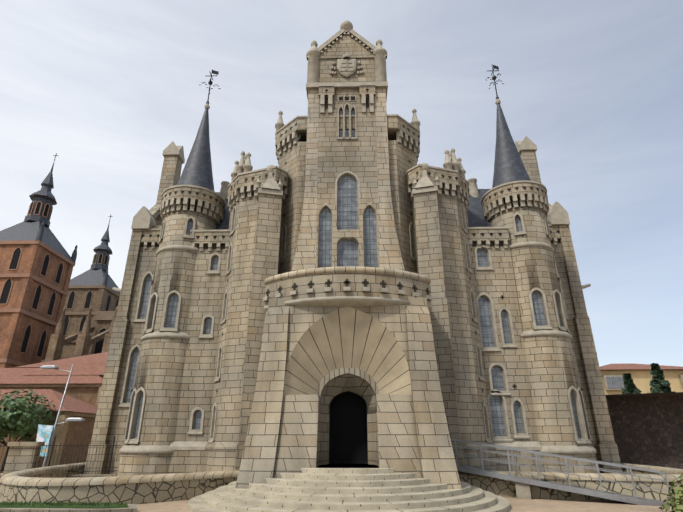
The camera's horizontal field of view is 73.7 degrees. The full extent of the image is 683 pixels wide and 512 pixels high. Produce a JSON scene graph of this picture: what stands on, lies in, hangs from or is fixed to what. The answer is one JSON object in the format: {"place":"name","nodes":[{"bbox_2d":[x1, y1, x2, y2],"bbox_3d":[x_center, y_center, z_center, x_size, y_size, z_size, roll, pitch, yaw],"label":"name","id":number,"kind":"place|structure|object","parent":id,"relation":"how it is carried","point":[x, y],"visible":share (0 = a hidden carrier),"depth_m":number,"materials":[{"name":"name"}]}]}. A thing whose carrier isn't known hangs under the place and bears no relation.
{"place":"outdoors","nodes":[
{"label":"outdoors","id":0,"kind":"place"},
{"bbox_2d":[0,153,77,367],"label":"church tower","id":1,"kind":"structure","parent":0,"point":[37,262],"depth_m":110.16,"materials":[{"name":"brick"}]},
{"bbox_2d":[41,306,117,362],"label":"buttresses","id":2,"kind":"structure","parent":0,"point":[99,340],"depth_m":104.22,"materials":[{"name":"brown stone"}]},
{"bbox_2d":[61,215,119,358],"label":"church tower","id":3,"kind":"structure","parent":0,"point":[93,285],"depth_m":142.00,"materials":[{"name":"brown stone"}]},
{"bbox_2d":[0,471,678,511],"bbox_3d":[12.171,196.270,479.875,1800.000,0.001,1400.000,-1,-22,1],"label":"ground","id":4,"kind":"structure","parent":0,"point":[542,505],"depth_m":16.34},
{"bbox_2d":[0,389,58,470],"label":"tree","id":5,"kind":"object","parent":4,"relation":"on","point":[12,420],"visible":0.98,"depth_m":35.27,"materials":[{"name":"green plant"}]},
{"bbox_2d":[0,352,107,468],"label":"background building","id":6,"kind":"structure","parent":4,"relation":"on","point":[82,396],"depth_m":47.53,"materials":[{"name":"tile"}]},
{"bbox_2d":[36,365,84,466],"bbox_3d":[-19.396,11.045,31.038,3.733,7.200,0.490,-1,-22,1],"label":"street lamp","id":7,"kind":"object","parent":4,"relation":"on","point":[44,432],"visible":0.92,"depth_m":30.75,"materials":[{"name":"metal"}]},
{"bbox_2d":[0,436,121,484],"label":"iron fence","id":8,"kind":"object","parent":4,"relation":"on","point":[23,456],"visible":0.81,"depth_m":24.45,"materials":[{"name":"grey metal"}]},
{"bbox_2d":[0,500,136,511],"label":"lawn bed","id":9,"kind":"object","parent":4,"relation":"on","point":[37,506],"visible":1,"depth_m":14.37,"materials":[{"name":"green plant"}]},
{"bbox_2d":[0,462,238,503],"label":"moat wall","id":10,"kind":"structure","parent":4,"relation":"on","point":[52,484],"depth_m":16.91,"materials":[{"name":"stone"}]},
{"bbox_2d":[106,204,160,473],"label":"side wing","id":11,"kind":"structure","parent":4,"relation":"on","point":[147,260],"depth_m":29.40,"materials":[{"name":"beige stone"}]},
{"bbox_2d":[117,209,216,475],"bbox_3d":[-9.772,5.588,26.474,3.800,16.900,3.800,-1,-22,1],"label":"round turret","id":12,"kind":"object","parent":4,"relation":"on","point":[160,371],"depth_m":24.74,"materials":[{"name":"beige stone"}]},
{"bbox_2d":[169,192,229,473],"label":"wall","id":13,"kind":"structure","parent":4,"relation":"on","point":[200,357],"depth_m":25.02,"materials":[{"name":"stone"}]},
{"bbox_2d":[208,196,283,440],"bbox_3d":[-5.221,5.043,25.525,3.450,17.200,4.350,-1,-22,1],"label":"turret","id":14,"kind":"object","parent":4,"relation":"on","point":[228,386],"visible":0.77,"depth_m":24.56,"materials":[{"name":"beige stone"}]},
{"bbox_2d":[279,140,416,273],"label":"walls","id":15,"kind":"structure","parent":4,"relation":"on","point":[294,158],"depth_m":27.05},
{"bbox_2d":[188,463,510,511],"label":"entrance steps","id":16,"kind":"structure","parent":4,"relation":"on","point":[360,489],"depth_m":14.60,"materials":[{"name":"stone"}]},
{"bbox_2d":[84,20,622,488],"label":"stone trim","id":17,"kind":"structure","parent":4,"relation":"on","point":[346,56],"depth_m":25.45,"materials":[{"name":"stone"}]},
{"bbox_2d":[177,69,220,191],"bbox_3d":[-9.772,-8.598,32.206,3.236,11.900,3.236,-1,-22,1],"label":"spire","id":18,"kind":"object","parent":17,"relation":"on","point":[197,170],"visible":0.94,"depth_m":30.64,"materials":[{"name":"metal"}]},
{"bbox_2d":[268,296,426,477],"bbox_3d":[0.298,6.086,20.231,8.300,7.700,7.520,-1,-22,1],"label":"porch","id":19,"kind":"object","parent":17,"relation":"attached to","point":[347,419],"visible":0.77,"depth_m":18.91,"materials":[{"name":"stone"}]},
{"bbox_2d":[291,88,404,270],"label":"central tower","id":20,"kind":"structure","parent":17,"relation":"on","point":[363,157],"depth_m":26.89,"materials":[{"name":"beige stone"}]},
{"bbox_2d":[118,95,592,443],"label":"window frames","id":21,"kind":"structure","parent":17,"relation":"attached to","point":[133,406],"depth_m":25.42,"materials":[{"name":"beige stone"}]},
{"bbox_2d":[125,94,580,437],"bbox_3d":[0.419,0.275,28.086,27.900,20.460,6.104,-1,-22,1],"label":"window glass","id":22,"kind":"object","parent":21,"relation":"in","point":[347,217],"visible":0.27,"depth_m":25.62,"materials":[{"name":"grey glass"}]},
{"bbox_2d":[485,65,530,187],"bbox_3d":[11.223,-8.786,31.741,3.236,11.900,3.236,-1,-22,1],"label":"spire","id":23,"kind":"object","parent":17,"relation":"on","point":[509,165],"visible":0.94,"depth_m":30.20,"materials":[{"name":"metal"}]},
{"bbox_2d":[412,194,491,440],"bbox_3d":[6.026,4.942,25.276,3.450,17.200,4.350,-1,-22,1],"label":"turret","id":24,"kind":"object","parent":4,"relation":"on","point":[470,385],"visible":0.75,"depth_m":24.28,"materials":[{"name":"beige stone"}]},
{"bbox_2d":[467,189,544,471],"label":"wall","id":25,"kind":"structure","parent":4,"relation":"on","point":[497,282],"depth_m":24.98,"materials":[{"name":"stone"}]},
{"bbox_2d":[490,206,596,472],"bbox_3d":[11.223,5.400,26.009,3.800,16.900,3.800,-1,-22,1],"label":"round turret","id":26,"kind":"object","parent":4,"relation":"on","point":[552,372],"depth_m":24.42,"materials":[{"name":"beige stone"}]},
{"bbox_2d":[451,439,671,506],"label":"access ramp","id":27,"kind":"structure","parent":4,"relation":"on","point":[523,487],"depth_m":18.39,"materials":[{"name":"metal"}]},
{"bbox_2d":[458,463,682,502],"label":"moat wall","id":28,"kind":"structure","parent":4,"relation":"on","point":[501,487],"depth_m":18.41,"materials":[{"name":"stone"}]},
{"bbox_2d":[548,203,599,471],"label":"side wing","id":29,"kind":"structure","parent":4,"relation":"on","point":[559,261],"depth_m":29.08,"materials":[{"name":"beige stone"}]},
{"bbox_2d":[621,373,641,393],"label":"conifer","id":30,"kind":"object","parent":4,"relation":"on","point":[630,387],"visible":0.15,"depth_m":56.96,"materials":[{"name":"green plant"}]},
{"bbox_2d":[605,392,682,468],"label":"boundary wall","id":31,"kind":"structure","parent":4,"relation":"on","point":[647,428],"depth_m":33.20,"materials":[{"name":"brown stone"}]},
{"bbox_2d":[648,363,674,392],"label":"conifer","id":32,"kind":"object","parent":4,"relation":"on","point":[659,383],"visible":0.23,"depth_m":55.54,"materials":[{"name":"green plant"}]},
{"bbox_2d":[658,473,682,511],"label":"shrub","id":33,"kind":"object","parent":4,"relation":"on","point":[676,499],"visible":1,"depth_m":9.93,"materials":[{"name":"green plant"}]},
{"bbox_2d":[0,0,682,366],"label":"sky","id":34,"kind":"structure","parent":0,"point":[105,87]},
{"bbox_2d":[600,363,682,394],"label":"building","id":35,"kind":"structure","parent":0,"point":[613,381],"depth_m":75.33,"materials":[{"name":"paint"}]}
]}

